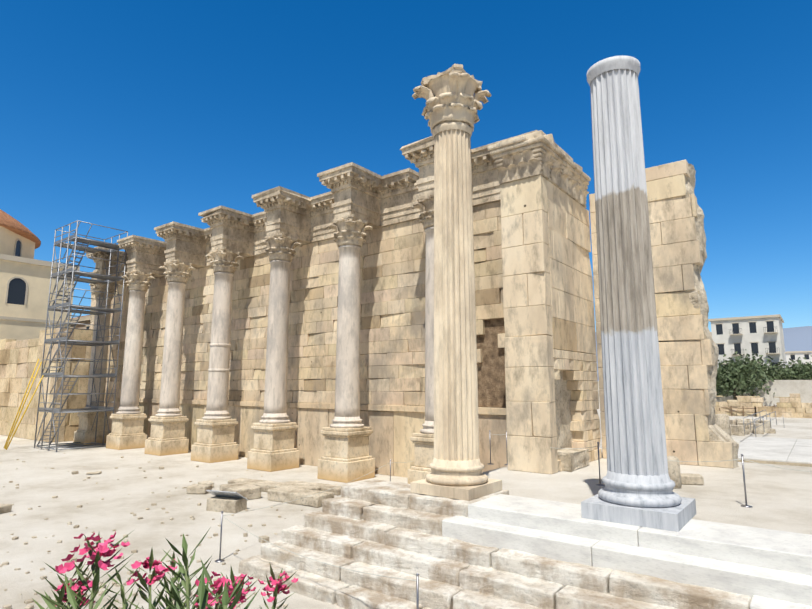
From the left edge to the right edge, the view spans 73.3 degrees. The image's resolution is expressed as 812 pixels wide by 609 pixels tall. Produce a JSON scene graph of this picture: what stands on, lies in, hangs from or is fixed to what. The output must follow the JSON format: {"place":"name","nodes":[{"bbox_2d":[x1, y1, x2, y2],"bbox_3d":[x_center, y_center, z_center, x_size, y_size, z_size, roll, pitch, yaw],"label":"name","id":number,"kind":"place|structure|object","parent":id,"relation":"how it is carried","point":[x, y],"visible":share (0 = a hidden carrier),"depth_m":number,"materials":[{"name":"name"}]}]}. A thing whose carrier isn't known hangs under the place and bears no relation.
{"place":"outdoors","nodes":[
{"label":"outdoors","id":0,"kind":"place"},
{"bbox_2d":[0,209,79,340],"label":"tzistarakis mosque","id":1,"kind":"structure","parent":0,"point":[25,275],"depth_m":48.47,"materials":[{"name":"beige paint"}]},
{"bbox_2d":[0,328,109,441],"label":"ruined wall","id":2,"kind":"structure","parent":0,"point":[19,360],"depth_m":37.16,"materials":[{"name":"beige stone"}]},
{"bbox_2d":[34,220,127,451],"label":"scaffold stair tower","id":3,"kind":"structure","parent":0,"point":[70,276],"depth_m":32.57,"materials":[{"name":"silver metal"}]},
{"bbox_2d":[70,315,91,328],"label":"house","id":4,"kind":"structure","parent":0,"point":[84,319],"depth_m":59.15,"materials":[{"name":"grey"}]},
{"bbox_2d":[84,297,111,407],"bbox_3d":[-19.879,3.208,35.374,1.357,7.337,1.357,-6,-11,37],"label":"column shaft","id":5,"kind":"object","parent":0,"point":[104,362],"visible":0.5,"depth_m":35.04,"materials":[{"name":"grey stone"}]},
{"bbox_2d":[89,279,120,298],"bbox_3d":[-19.874,-0.990,36.001,1.611,1.173,1.609,-6,-11,37],"label":"column capital","id":6,"kind":"object","parent":5,"relation":"on","point":[100,287],"visible":0.71,"depth_m":35.59,"materials":[{"name":"beige stone"}]},
{"bbox_2d":[0,404,811,608],"bbox_3d":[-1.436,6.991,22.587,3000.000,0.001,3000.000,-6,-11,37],"label":"gravel ground","id":7,"kind":"structure","parent":0,"point":[37,479],"depth_m":15.35,"materials":[{"name":"beige gravel"}]},
{"bbox_2d":[4,359,43,449],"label":"yellow ladder props","id":8,"kind":"object","parent":7,"relation":"on","point":[8,439],"visible":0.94,"depth_m":31.86,"materials":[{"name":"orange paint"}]},
{"bbox_2d":[73,411,111,444],"bbox_3d":[-19.879,7.808,34.686,1.600,1.960,1.600,-6,-11,37],"label":"column pedestal","id":9,"kind":"object","parent":7,"relation":"on","point":[83,433],"visible":0.92,"depth_m":34.16,"materials":[{"name":"beige stone"}]},
{"bbox_2d":[106,413,146,449],"bbox_3d":[-16.372,7.415,32.059,1.600,1.960,1.600,-6,-11,37],"label":"column pedestal","id":10,"kind":"object","parent":7,"relation":"on","point":[127,432],"visible":0.96,"depth_m":31.56,"materials":[{"name":"beige stone"}]},
{"bbox_2d":[116,290,145,413],"bbox_3d":[-16.372,2.815,32.746,1.357,7.337,1.357,-6,-11,37],"label":"column shaft","id":11,"kind":"object","parent":10,"relation":"on","point":[130,390],"visible":1,"depth_m":32.38,"materials":[{"name":"white stone"}]},
{"bbox_2d":[122,270,155,291],"bbox_3d":[-16.363,-1.385,33.376,1.607,1.171,1.592,-6,-11,37],"label":"column capital","id":12,"kind":"object","parent":11,"relation":"on","point":[138,280],"visible":0.98,"depth_m":32.97,"materials":[{"name":"beige stone"}]},
{"bbox_2d":[32,530,297,608],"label":"oleander bush","id":13,"kind":"object","parent":7,"relation":"on","point":[234,593],"visible":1,"depth_m":1.91,"materials":[{"name":"green plant"}]},
{"bbox_2d":[144,416,188,455],"bbox_3d":[-12.864,7.023,29.431,1.600,1.960,1.600,-6,-11,37],"label":"column pedestal","id":14,"kind":"object","parent":7,"relation":"on","point":[167,435],"visible":0.96,"depth_m":28.93,"materials":[{"name":"beige stone"}]},
{"bbox_2d":[0,449,336,608],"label":"scattered stones","id":15,"kind":"object","parent":7,"relation":"on","point":[100,593],"visible":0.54,"depth_m":12.55,"materials":[{"name":"beige stone"}]},
{"bbox_2d":[155,282,185,416],"bbox_3d":[-12.864,2.422,30.119,1.357,7.337,1.357,-6,-11,37],"label":"column shaft","id":16,"kind":"object","parent":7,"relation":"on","point":[171,377],"visible":1,"depth_m":29.74,"materials":[{"name":"white stone"}]},
{"bbox_2d":[159,260,195,283],"bbox_3d":[-12.868,-1.776,30.745,1.603,1.172,1.611,-6,-11,37],"label":"column capital","id":17,"kind":"object","parent":16,"relation":"on","point":[177,271],"visible":0.96,"depth_m":30.34,"materials":[{"name":"beige stone"}]},
{"bbox_2d":[0,471,340,513],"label":"stone slabs","id":18,"kind":"structure","parent":7,"relation":"on","point":[287,492],"depth_m":17.52,"materials":[{"name":"beige stone"}]},
{"bbox_2d":[191,419,238,462],"bbox_3d":[-9.357,6.630,26.804,1.600,1.960,1.600,-6,-11,37],"label":"column pedestal","id":19,"kind":"object","parent":7,"relation":"on","point":[215,442],"visible":0.96,"depth_m":26.30,"materials":[{"name":"beige stone"}]},
{"bbox_2d":[202,272,233,419],"bbox_3d":[-9.357,2.030,27.492,1.357,7.337,1.357,-6,-11,37],"label":"column shaft","id":20,"kind":"object","parent":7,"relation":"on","point":[218,383],"visible":1,"depth_m":27.09,"materials":[{"name":"white stone"}]},
{"bbox_2d":[205,248,243,273],"bbox_3d":[-9.361,-2.167,28.128,1.614,1.176,1.589,-6,-11,37],"label":"column capital","id":21,"kind":"object","parent":20,"relation":"on","point":[224,259],"visible":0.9,"depth_m":27.70,"materials":[{"name":"beige stone"}]},
{"bbox_2d":[206,490,247,512],"bbox_3d":[-5.227,5.703,15.952,1.050,0.586,0.623,-3,-9,19],"label":"info sign","id":22,"kind":"object","parent":7,"relation":"on","point":[228,502],"visible":0.94,"depth_m":15.73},
{"bbox_2d":[247,422,299,471],"bbox_3d":[-5.849,6.237,24.177,1.600,1.960,1.600,-6,-11,37],"label":"column pedestal","id":23,"kind":"object","parent":7,"relation":"on","point":[274,449],"visible":1,"depth_m":23.66,"materials":[{"name":"beige stone"}]},
{"bbox_2d":[259,260,290,423],"bbox_3d":[-5.849,1.637,24.864,1.357,7.337,1.357,-6,-11,37],"label":"column shaft","id":24,"kind":"object","parent":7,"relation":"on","point":[275,396],"visible":1,"depth_m":24.46,"materials":[{"name":"white stone"}]},
{"bbox_2d":[260,233,301,261],"bbox_3d":[-5.845,-2.560,25.489,1.611,1.171,1.599,-6,-11,37],"label":"column capital","id":25,"kind":"object","parent":24,"relation":"on","point":[281,246],"visible":0.92,"depth_m":25.07,"materials":[{"name":"beige stone"}]},
{"bbox_2d":[89,201,506,477],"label":"stone wall","id":26,"kind":"structure","parent":7,"relation":"on","point":[392,331],"depth_m":25.11,"materials":[{"name":"stone"}]},
{"bbox_2d":[85,130,537,292],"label":"entablature","id":27,"kind":"structure","parent":26,"relation":"on","point":[375,200],"depth_m":25.39,"materials":[{"name":"stone"}]},
{"bbox_2d":[476,318,507,407],"bbox_3d":[3.310,1.992,19.957,3.000,3.490,0.085,-6,-11,37],"label":"wall rubble","id":28,"kind":"object","parent":26,"relation":"attached to","point":[491,367],"visible":0.21,"depth_m":20.00,"materials":[{"name":"brown stone"}]},
{"bbox_2d":[215,459,418,608],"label":"rope barrier","id":29,"kind":"object","parent":7,"relation":"on","point":[416,580],"visible":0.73,"depth_m":10.62,"materials":[{"name":"silver metal"}]},
{"bbox_2d":[317,427,374,482],"bbox_3d":[-2.341,5.845,21.549,1.600,1.960,1.600,-6,-11,37],"label":"column pedestal","id":30,"kind":"object","parent":7,"relation":"on","point":[346,458],"visible":0.98,"depth_m":21.02,"materials":[{"name":"beige stone"}]},
{"bbox_2d":[330,245,363,427],"bbox_3d":[-2.341,1.244,22.237,1.357,7.337,1.357,-6,-11,37],"label":"column shaft","id":31,"kind":"object","parent":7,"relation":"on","point":[347,398],"visible":1,"depth_m":21.82,"materials":[{"name":"white stone"}]},
{"bbox_2d":[327,215,372,247],"bbox_3d":[-2.336,-2.950,22.866,1.603,1.174,1.604,-6,-11,37],"label":"column capital","id":32,"kind":"object","parent":31,"relation":"on","point":[350,230],"visible":0.92,"depth_m":22.43,"materials":[{"name":"beige stone"}]},
{"bbox_2d":[408,432,433,483],"bbox_3d":[1.166,5.452,18.922,1.600,1.960,1.600,-6,-11,37],"label":"column pedestal","id":33,"kind":"object","parent":7,"relation":"on","point":[423,452],"visible":0.33,"depth_m":18.57,"materials":[{"name":"beige stone"}]},
{"bbox_2d":[667,414,775,488],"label":"stone blocks","id":34,"kind":"structure","parent":7,"relation":"on","point":[726,424],"depth_m":38.52,"materials":[{"name":"beige stone"}]},
{"bbox_2d":[716,356,773,399],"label":"bush","id":35,"kind":"object","parent":7,"relation":"on","point":[731,378],"visible":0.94,"depth_m":86.86,"materials":[{"name":"green plant"}]},
{"bbox_2d":[719,404,776,416],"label":"wooden rail fence","id":36,"kind":"object","parent":7,"relation":"on","point":[743,408],"visible":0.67,"depth_m":64.94,"materials":[{"name":"brown wood"}]},
{"bbox_2d":[720,349,781,395],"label":"olive tree","id":37,"kind":"object","parent":7,"relation":"on","point":[765,367],"visible":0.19,"depth_m":94.45,"materials":[{"name":"green plant"}]},
{"bbox_2d":[715,393,811,417],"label":"courtyard ruin walls","id":38,"kind":"structure","parent":7,"relation":"on","point":[792,406],"depth_m":63.90,"materials":[{"name":"beige stone"}]},
{"bbox_2d":[738,437,811,466],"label":"paved path","id":39,"kind":"structure","parent":7,"relation":"on","point":[781,451],"depth_m":25.91,"materials":[{"name":"stone"}]},
{"bbox_2d":[743,410,776,435],"bbox_3d":[26.223,8.558,40.076,0.943,1.071,17.190,-6,-11,37],"label":"walkway handrail","id":40,"kind":"object","parent":39,"relation":"on","point":[760,421],"visible":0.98,"depth_m":38.51,"materials":[{"name":"silver metal"}]},
{"bbox_2d":[760,356,802,379],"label":"bush","id":41,"kind":"object","parent":7,"relation":"on","point":[779,372],"visible":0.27,"depth_m":97.94,"materials":[{"name":"green plant"}]},
{"bbox_2d":[777,357,811,379],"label":"bush","id":42,"kind":"object","parent":7,"relation":"on","point":[796,373],"visible":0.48,"depth_m":93.92,"materials":[{"name":"green plant"}]},
{"bbox_2d":[0,0,811,331],"label":"sky","id":43,"kind":"structure","parent":0,"point":[136,117],"materials":[{"name":"blue"}]},
{"bbox_2d":[420,226,433,433],"bbox_3d":[1.166,0.852,19.610,1.357,7.337,1.357,-6,-11,37],"label":"column shaft","id":44,"kind":"object","parent":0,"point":[428,426],"visible":0.35,"depth_m":19.26,"materials":[{"name":"white stone"}]},
{"bbox_2d":[411,194,433,230],"bbox_3d":[1.172,-3.345,20.244,1.610,1.174,1.608,-6,-11,37],"label":"column capital","id":45,"kind":"object","parent":44,"relation":"on","point":[425,205],"visible":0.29,"depth_m":19.91,"materials":[{"name":"beige stone"}]},
{"bbox_2d":[482,455,811,534],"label":"stone pavement","id":46,"kind":"structure","parent":0,"point":[779,499],"depth_m":12.17,"materials":[{"name":"beige stone"}]},
{"bbox_2d":[238,480,751,608],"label":"stone steps","id":47,"kind":"structure","parent":46,"relation":"on","point":[385,528],"depth_m":9.07,"materials":[{"name":"beige stone"}]},
{"bbox_2d":[410,121,501,500],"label":"fluted column","id":48,"kind":"structure","parent":47,"relation":"on","point":[456,466],"depth_m":11.31,"materials":[{"name":"beige stone"}]},
{"bbox_2d":[412,64,490,132],"bbox_3d":[1.045,-4.506,12.389,1.529,1.198,1.513,-6,-11,37],"label":"column capital","id":49,"kind":"object","parent":48,"relation":"on","point":[448,95],"visible":0.85,"depth_m":11.98,"materials":[{"name":"beige stone"}]},
{"bbox_2d":[500,159,738,473],"bbox_3d":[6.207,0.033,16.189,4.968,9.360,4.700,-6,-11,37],"label":"stone wall","id":50,"kind":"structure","parent":46,"relation":"on","point":[548,309],"depth_m":16.27,"materials":[{"name":"stone"}]},
{"bbox_2d":[487,130,590,207],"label":"cornice","id":51,"kind":"structure","parent":50,"relation":"on","point":[542,154],"depth_m":16.15,"materials":[{"name":"stone"}]},
{"bbox_2d":[442,494,811,608],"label":"marble steps","id":52,"kind":"structure","parent":46,"relation":"on","point":[762,568],"depth_m":7.93,"materials":[{"name":"white stone"}]},
{"bbox_2d":[581,56,695,531],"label":"fluted column","id":53,"kind":"structure","parent":52,"relation":"on","point":[637,490],"depth_m":9.21,"materials":[{"name":"white stone"}]},
{"bbox_2d":[488,430,811,507],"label":"rope barrier","id":54,"kind":"object","parent":46,"relation":"on","point":[745,505],"visible":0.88,"depth_m":11.33,"materials":[{"name":"silver metal"}]},
{"bbox_2d":[595,326,811,380],"bbox_3d":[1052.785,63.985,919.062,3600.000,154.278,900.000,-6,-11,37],"label":"distant hills","id":55,"kind":"structure","parent":0,"point":[797,338],"depth_m":896.84,"materials":[{"name":"blue"}]},
{"bbox_2d":[598,380,811,405],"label":"stone wall","id":56,"kind":"structure","parent":0,"point":[785,388],"depth_m":93.12,"materials":[{"name":"white stone"}]},
{"bbox_2d":[709,314,785,369],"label":"neoclassical house","id":57,"kind":"structure","parent":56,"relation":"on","point":[763,335],"depth_m":106.52,"materials":[{"name":"grey paint"}]},
{"bbox_2d":[785,351,811,368],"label":"building","id":58,"kind":"structure","parent":0,"point":[795,355],"depth_m":165.56,"materials":[{"name":"grey paint"}]}
]}

